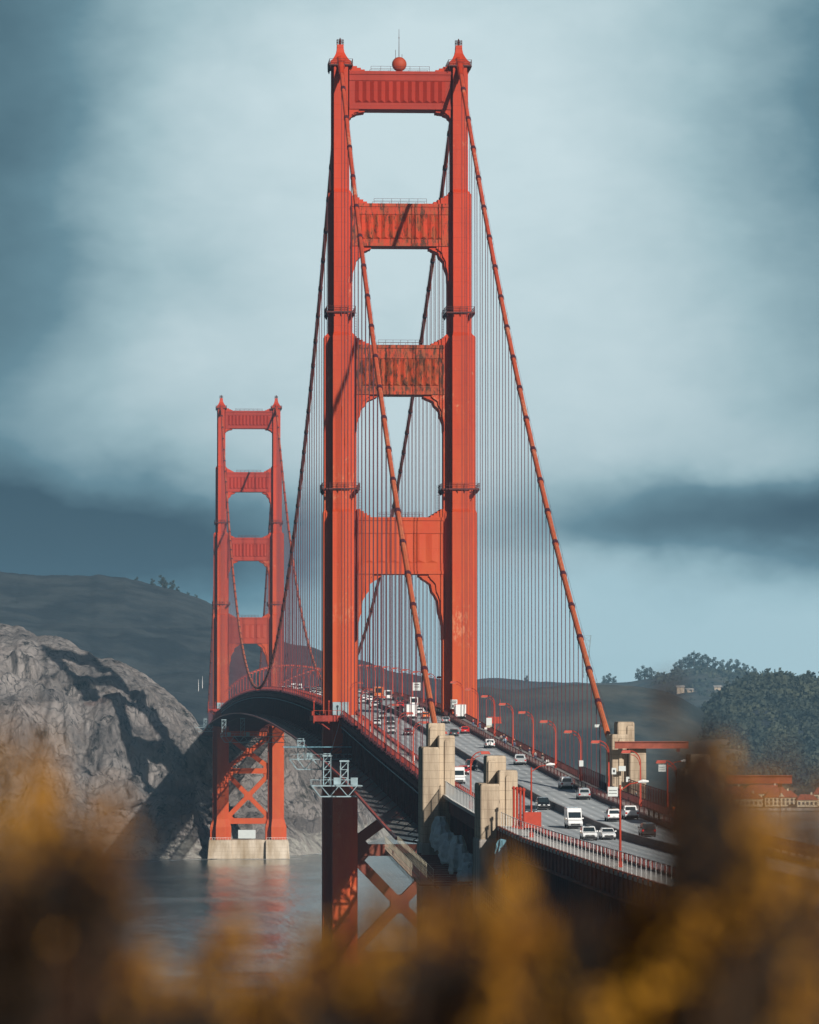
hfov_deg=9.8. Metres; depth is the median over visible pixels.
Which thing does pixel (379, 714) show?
sport utility car
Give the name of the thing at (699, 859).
foreground shrub
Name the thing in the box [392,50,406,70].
aircraft warning beacon
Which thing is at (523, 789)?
vent pipe
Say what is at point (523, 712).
street lamp
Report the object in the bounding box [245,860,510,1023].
foreground shrub
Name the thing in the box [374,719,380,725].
sedan
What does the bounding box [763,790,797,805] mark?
shore building
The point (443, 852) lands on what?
draped tarpaulin
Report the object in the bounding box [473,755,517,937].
concrete pylon
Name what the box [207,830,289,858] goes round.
tower pier
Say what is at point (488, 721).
walkway sign
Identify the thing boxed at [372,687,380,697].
bus
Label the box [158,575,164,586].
tree
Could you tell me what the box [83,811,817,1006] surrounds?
water
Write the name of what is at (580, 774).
street lamp
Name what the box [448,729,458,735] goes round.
sedan
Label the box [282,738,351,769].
maintenance traveller
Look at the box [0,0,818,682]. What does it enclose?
sky
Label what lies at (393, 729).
sedan
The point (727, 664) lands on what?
tree
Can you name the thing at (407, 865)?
scaffold walkway
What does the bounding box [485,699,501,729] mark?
work platform
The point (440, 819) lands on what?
draped tarpaulin
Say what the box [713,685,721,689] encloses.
ridge house
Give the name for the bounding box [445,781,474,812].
fence
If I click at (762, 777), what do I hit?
building
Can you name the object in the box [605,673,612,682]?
tree
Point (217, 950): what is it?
foreground shrub
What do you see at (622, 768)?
pylon sign
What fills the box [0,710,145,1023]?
foreground shrub
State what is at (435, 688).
street lamp
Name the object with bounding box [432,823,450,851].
draped tarpaulin
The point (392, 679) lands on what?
street lamp
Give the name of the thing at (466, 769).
hatchback car
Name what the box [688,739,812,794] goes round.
hills
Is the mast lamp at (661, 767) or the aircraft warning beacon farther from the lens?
the aircraft warning beacon
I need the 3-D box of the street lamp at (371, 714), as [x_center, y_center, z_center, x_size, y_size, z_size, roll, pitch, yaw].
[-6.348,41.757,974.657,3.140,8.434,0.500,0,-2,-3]
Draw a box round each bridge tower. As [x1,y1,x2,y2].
[210,395,286,839]
[320,38,479,966]
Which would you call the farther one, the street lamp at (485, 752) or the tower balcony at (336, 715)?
the tower balcony at (336, 715)
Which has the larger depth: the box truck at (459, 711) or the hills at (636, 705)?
the hills at (636, 705)
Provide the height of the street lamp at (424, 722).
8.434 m
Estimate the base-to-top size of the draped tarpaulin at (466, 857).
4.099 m
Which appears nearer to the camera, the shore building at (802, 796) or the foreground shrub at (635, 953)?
the foreground shrub at (635, 953)
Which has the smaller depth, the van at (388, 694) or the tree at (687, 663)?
the van at (388, 694)
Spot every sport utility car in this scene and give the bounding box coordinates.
[370,701,378,707]
[378,711,387,718]
[387,716,394,724]
[394,705,402,711]
[395,697,403,702]
[417,708,423,714]
[465,759,477,769]
[483,739,494,747]
[535,797,550,809]
[575,788,590,799]
[579,824,597,840]
[604,806,618,821]
[638,823,655,836]
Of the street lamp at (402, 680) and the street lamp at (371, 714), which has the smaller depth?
the street lamp at (371, 714)
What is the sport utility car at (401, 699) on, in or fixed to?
on the road
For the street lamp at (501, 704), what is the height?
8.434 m
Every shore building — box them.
[749,785,783,804]
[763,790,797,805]
[794,794,817,806]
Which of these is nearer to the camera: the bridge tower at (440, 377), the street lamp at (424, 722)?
the street lamp at (424, 722)
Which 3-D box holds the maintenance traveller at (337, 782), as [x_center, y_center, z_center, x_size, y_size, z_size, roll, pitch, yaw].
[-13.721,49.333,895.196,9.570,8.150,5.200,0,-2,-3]
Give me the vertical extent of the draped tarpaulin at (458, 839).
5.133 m
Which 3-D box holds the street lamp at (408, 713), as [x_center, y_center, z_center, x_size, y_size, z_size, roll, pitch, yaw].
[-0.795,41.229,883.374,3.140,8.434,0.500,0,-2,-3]
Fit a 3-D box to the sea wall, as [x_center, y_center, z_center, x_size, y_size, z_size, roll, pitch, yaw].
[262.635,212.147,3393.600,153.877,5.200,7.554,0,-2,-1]
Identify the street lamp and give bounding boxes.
[350,682,362,715]
[360,689,372,715]
[371,696,384,732]
[383,666,393,693]
[383,704,398,742]
[392,668,402,695]
[397,712,412,752]
[402,669,412,696]
[412,671,424,702]
[412,721,427,764]
[428,673,436,706]
[450,681,463,718]
[465,688,478,726]
[470,751,489,795]
[481,695,495,735]
[499,703,513,745]
[518,711,534,756]
[539,720,556,767]
[564,730,581,780]
[591,740,609,792]
[621,750,641,802]
[656,760,668,765]
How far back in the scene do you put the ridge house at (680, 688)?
6421.35 m
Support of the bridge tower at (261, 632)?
on the tower pier
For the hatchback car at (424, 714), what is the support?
on the road
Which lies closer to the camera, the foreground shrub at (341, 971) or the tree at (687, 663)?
the foreground shrub at (341, 971)
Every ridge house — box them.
[678,685,684,693]
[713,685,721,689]
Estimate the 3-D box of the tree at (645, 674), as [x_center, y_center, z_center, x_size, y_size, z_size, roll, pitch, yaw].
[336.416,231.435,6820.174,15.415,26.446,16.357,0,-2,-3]
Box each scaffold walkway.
[385,836,433,885]
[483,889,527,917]
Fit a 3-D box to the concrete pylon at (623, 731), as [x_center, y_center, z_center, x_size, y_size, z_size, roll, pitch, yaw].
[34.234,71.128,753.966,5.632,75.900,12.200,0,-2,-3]
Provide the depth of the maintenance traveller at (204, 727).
2334.53 m
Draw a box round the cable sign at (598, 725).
[595,724,601,784]
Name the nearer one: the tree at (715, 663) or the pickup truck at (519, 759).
the pickup truck at (519, 759)
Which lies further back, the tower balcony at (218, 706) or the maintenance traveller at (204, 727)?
the tower balcony at (218, 706)
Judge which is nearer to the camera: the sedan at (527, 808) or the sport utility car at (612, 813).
the sport utility car at (612, 813)
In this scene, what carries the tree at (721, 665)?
on the hills at (685, 681)
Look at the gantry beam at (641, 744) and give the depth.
748.65 m
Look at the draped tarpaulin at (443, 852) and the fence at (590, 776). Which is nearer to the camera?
the draped tarpaulin at (443, 852)
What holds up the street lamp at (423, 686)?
on the bridge deck
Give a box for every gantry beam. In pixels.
[614,741,688,748]
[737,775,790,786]
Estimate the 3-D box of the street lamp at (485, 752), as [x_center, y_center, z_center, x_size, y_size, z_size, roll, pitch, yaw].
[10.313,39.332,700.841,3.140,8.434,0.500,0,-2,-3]
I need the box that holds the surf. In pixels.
[129,839,382,861]
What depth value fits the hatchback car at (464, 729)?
998.26 m
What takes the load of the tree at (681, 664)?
on the hills at (685, 681)
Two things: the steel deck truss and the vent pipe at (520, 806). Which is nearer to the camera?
the vent pipe at (520, 806)
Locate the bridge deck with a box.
[221,686,802,910]
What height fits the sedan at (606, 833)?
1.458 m
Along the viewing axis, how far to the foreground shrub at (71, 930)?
4.86 m
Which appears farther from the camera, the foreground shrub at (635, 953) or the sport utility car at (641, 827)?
the sport utility car at (641, 827)
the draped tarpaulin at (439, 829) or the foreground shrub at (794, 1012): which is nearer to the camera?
the foreground shrub at (794, 1012)
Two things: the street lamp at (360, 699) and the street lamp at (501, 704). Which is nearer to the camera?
the street lamp at (501, 704)
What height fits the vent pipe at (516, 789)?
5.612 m
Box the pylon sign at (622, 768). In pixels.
[619,766,625,783]
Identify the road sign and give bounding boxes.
[413,683,419,690]
[451,700,456,708]
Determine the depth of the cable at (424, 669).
1066.12 m
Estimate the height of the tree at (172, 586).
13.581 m
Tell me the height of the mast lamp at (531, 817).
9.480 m
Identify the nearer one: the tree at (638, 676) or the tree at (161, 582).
the tree at (161, 582)
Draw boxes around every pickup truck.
[513,754,525,764]
[557,777,572,788]
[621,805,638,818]
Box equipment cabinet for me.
[363,720,368,729]
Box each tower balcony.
[207,702,222,714]
[310,701,348,730]
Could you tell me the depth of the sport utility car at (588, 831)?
603.91 m
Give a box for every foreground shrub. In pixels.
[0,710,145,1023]
[0,805,204,1023]
[67,976,378,1023]
[119,909,319,1023]
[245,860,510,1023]
[357,885,735,1023]
[441,907,620,1023]
[464,852,619,1023]
[584,673,818,1023]
[643,847,818,1023]
[704,738,818,1023]
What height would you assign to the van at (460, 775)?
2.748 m
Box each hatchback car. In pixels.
[421,712,429,718]
[440,716,449,722]
[459,726,469,733]
[459,765,469,774]
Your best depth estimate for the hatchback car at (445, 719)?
1051.16 m
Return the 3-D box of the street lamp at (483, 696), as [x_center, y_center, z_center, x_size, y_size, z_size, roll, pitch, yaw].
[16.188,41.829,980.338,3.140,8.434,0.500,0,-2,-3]
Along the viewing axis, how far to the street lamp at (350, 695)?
1065.82 m
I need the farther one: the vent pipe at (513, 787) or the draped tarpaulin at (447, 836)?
the draped tarpaulin at (447, 836)
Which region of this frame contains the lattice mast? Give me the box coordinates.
[583,635,590,677]
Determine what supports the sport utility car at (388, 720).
on the road
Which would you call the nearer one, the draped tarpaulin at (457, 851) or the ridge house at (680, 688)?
the draped tarpaulin at (457, 851)
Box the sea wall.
[756,807,817,810]
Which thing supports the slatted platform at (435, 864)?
attached to the concrete pylon at (436, 762)
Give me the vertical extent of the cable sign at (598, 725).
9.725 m
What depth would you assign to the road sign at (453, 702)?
1088.69 m
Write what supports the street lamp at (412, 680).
on the bridge deck
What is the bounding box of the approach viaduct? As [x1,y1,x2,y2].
[495,826,657,925]
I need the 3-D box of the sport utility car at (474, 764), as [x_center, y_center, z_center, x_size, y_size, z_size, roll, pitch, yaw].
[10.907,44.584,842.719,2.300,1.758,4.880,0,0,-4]
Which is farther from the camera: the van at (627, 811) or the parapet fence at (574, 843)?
the van at (627, 811)
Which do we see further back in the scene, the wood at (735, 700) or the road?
the wood at (735, 700)
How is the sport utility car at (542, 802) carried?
on the road
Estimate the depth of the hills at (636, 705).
3841.69 m
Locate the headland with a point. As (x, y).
(140, 741)
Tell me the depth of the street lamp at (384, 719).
928.90 m
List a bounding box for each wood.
[650,662,793,704]
[698,667,818,795]
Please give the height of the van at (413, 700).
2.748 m
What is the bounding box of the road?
[357,693,812,873]
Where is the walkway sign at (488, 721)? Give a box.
[486,718,491,724]
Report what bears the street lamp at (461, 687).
on the bridge deck
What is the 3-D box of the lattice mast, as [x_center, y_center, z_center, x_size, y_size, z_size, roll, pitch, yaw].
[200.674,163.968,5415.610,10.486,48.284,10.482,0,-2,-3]
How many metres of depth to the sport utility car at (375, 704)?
1170.45 m
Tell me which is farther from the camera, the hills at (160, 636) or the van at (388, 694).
the hills at (160, 636)
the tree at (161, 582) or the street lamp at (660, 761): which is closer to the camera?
the street lamp at (660, 761)
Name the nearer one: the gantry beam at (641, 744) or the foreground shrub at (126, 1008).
the foreground shrub at (126, 1008)
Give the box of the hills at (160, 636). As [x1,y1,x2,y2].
[0,571,440,730]
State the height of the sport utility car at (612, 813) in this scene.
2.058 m
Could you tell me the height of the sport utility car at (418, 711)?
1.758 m
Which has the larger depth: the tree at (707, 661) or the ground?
the tree at (707, 661)
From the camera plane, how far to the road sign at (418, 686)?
1193.07 m
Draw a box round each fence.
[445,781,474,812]
[501,812,659,875]
[578,764,604,790]
[628,779,665,805]
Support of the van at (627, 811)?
on the road
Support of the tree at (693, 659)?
on the hills at (685, 681)
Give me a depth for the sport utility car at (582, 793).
738.33 m
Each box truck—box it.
[405,704,414,717]
[453,704,465,718]
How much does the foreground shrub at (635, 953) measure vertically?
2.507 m
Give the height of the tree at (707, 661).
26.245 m
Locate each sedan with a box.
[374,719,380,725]
[387,726,396,733]
[403,728,412,734]
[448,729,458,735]
[525,805,537,811]
[598,828,615,839]
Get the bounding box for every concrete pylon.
[417,723,454,1004]
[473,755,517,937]
[606,722,645,791]
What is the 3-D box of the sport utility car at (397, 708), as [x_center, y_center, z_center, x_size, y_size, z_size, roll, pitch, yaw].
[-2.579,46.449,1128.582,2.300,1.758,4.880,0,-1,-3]
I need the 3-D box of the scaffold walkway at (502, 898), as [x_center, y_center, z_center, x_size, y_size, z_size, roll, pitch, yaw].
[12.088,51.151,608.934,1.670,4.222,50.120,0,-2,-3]
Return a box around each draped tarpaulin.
[429,816,448,847]
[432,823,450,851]
[438,832,454,851]
[438,841,450,863]
[446,835,466,864]
[448,843,468,873]
[456,862,472,880]
[458,853,472,866]
[494,839,508,879]
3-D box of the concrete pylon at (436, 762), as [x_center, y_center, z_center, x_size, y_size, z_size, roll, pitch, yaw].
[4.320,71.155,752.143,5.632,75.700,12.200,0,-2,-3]
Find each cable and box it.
[207,65,438,780]
[258,66,610,777]
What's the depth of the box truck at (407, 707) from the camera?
1077.10 m
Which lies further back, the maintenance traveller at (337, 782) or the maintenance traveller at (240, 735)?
the maintenance traveller at (240, 735)
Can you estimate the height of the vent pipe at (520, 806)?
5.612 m
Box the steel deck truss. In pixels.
[201,707,417,842]
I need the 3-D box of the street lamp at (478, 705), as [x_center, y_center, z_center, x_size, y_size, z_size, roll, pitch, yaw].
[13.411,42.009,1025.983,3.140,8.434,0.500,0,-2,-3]
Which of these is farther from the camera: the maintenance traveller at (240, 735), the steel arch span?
the maintenance traveller at (240, 735)
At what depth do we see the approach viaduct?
557.41 m
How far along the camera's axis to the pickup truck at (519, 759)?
858.85 m
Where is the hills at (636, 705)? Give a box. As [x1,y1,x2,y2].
[478,684,705,789]
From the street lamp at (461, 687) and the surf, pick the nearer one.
the street lamp at (461, 687)
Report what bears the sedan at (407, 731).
on the road
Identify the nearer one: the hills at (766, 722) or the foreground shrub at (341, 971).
the foreground shrub at (341, 971)
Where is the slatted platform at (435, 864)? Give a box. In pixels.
[404,853,472,885]
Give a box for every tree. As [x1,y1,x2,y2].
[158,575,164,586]
[169,580,175,588]
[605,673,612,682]
[634,668,642,680]
[640,665,648,678]
[648,667,655,677]
[678,657,685,670]
[682,653,692,668]
[688,652,699,667]
[695,653,704,666]
[702,654,712,667]
[710,657,717,668]
[718,659,725,669]
[725,659,733,669]
[731,659,740,671]
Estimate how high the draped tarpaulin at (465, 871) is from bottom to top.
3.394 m
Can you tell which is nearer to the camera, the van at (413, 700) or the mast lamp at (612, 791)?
the mast lamp at (612, 791)
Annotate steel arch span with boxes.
[449,802,474,925]
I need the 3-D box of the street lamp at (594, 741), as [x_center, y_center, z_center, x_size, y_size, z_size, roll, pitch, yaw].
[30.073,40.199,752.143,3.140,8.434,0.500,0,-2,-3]
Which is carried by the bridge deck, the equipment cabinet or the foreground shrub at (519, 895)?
the equipment cabinet
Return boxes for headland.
[0,623,388,859]
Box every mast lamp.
[524,763,554,836]
[608,779,648,864]
[658,765,667,774]
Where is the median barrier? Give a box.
[357,696,789,876]
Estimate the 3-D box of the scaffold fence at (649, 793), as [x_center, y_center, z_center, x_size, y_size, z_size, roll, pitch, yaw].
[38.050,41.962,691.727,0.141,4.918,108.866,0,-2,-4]
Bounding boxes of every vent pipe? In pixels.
[511,786,515,826]
[515,787,518,827]
[518,787,522,828]
[521,788,525,828]
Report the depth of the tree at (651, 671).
6819.50 m
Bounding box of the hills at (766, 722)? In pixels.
[700,677,818,786]
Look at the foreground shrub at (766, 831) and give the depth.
5.05 m
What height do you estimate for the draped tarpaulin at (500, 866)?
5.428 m
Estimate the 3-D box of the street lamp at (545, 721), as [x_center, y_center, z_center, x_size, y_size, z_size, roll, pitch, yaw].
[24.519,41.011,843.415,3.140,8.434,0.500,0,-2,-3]
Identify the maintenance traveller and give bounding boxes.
[195,718,213,731]
[220,718,287,742]
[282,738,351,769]
[310,753,362,796]
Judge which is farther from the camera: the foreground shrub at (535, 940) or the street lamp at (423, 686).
the street lamp at (423, 686)
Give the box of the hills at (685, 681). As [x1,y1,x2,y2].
[478,668,816,707]
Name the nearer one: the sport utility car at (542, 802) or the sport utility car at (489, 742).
the sport utility car at (542, 802)
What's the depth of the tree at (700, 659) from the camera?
6824.10 m
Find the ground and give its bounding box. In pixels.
[758,805,817,807]
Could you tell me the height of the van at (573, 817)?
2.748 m
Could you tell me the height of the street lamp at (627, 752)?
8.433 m
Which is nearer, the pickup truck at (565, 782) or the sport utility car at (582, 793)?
the sport utility car at (582, 793)
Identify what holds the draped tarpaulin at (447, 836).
on the slatted platform at (435, 864)
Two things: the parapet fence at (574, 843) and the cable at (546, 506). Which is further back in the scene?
the cable at (546, 506)
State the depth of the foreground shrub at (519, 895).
5.05 m
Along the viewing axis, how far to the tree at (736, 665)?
6827.50 m
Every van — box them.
[383,690,389,699]
[408,697,417,707]
[455,766,465,783]
[564,807,583,828]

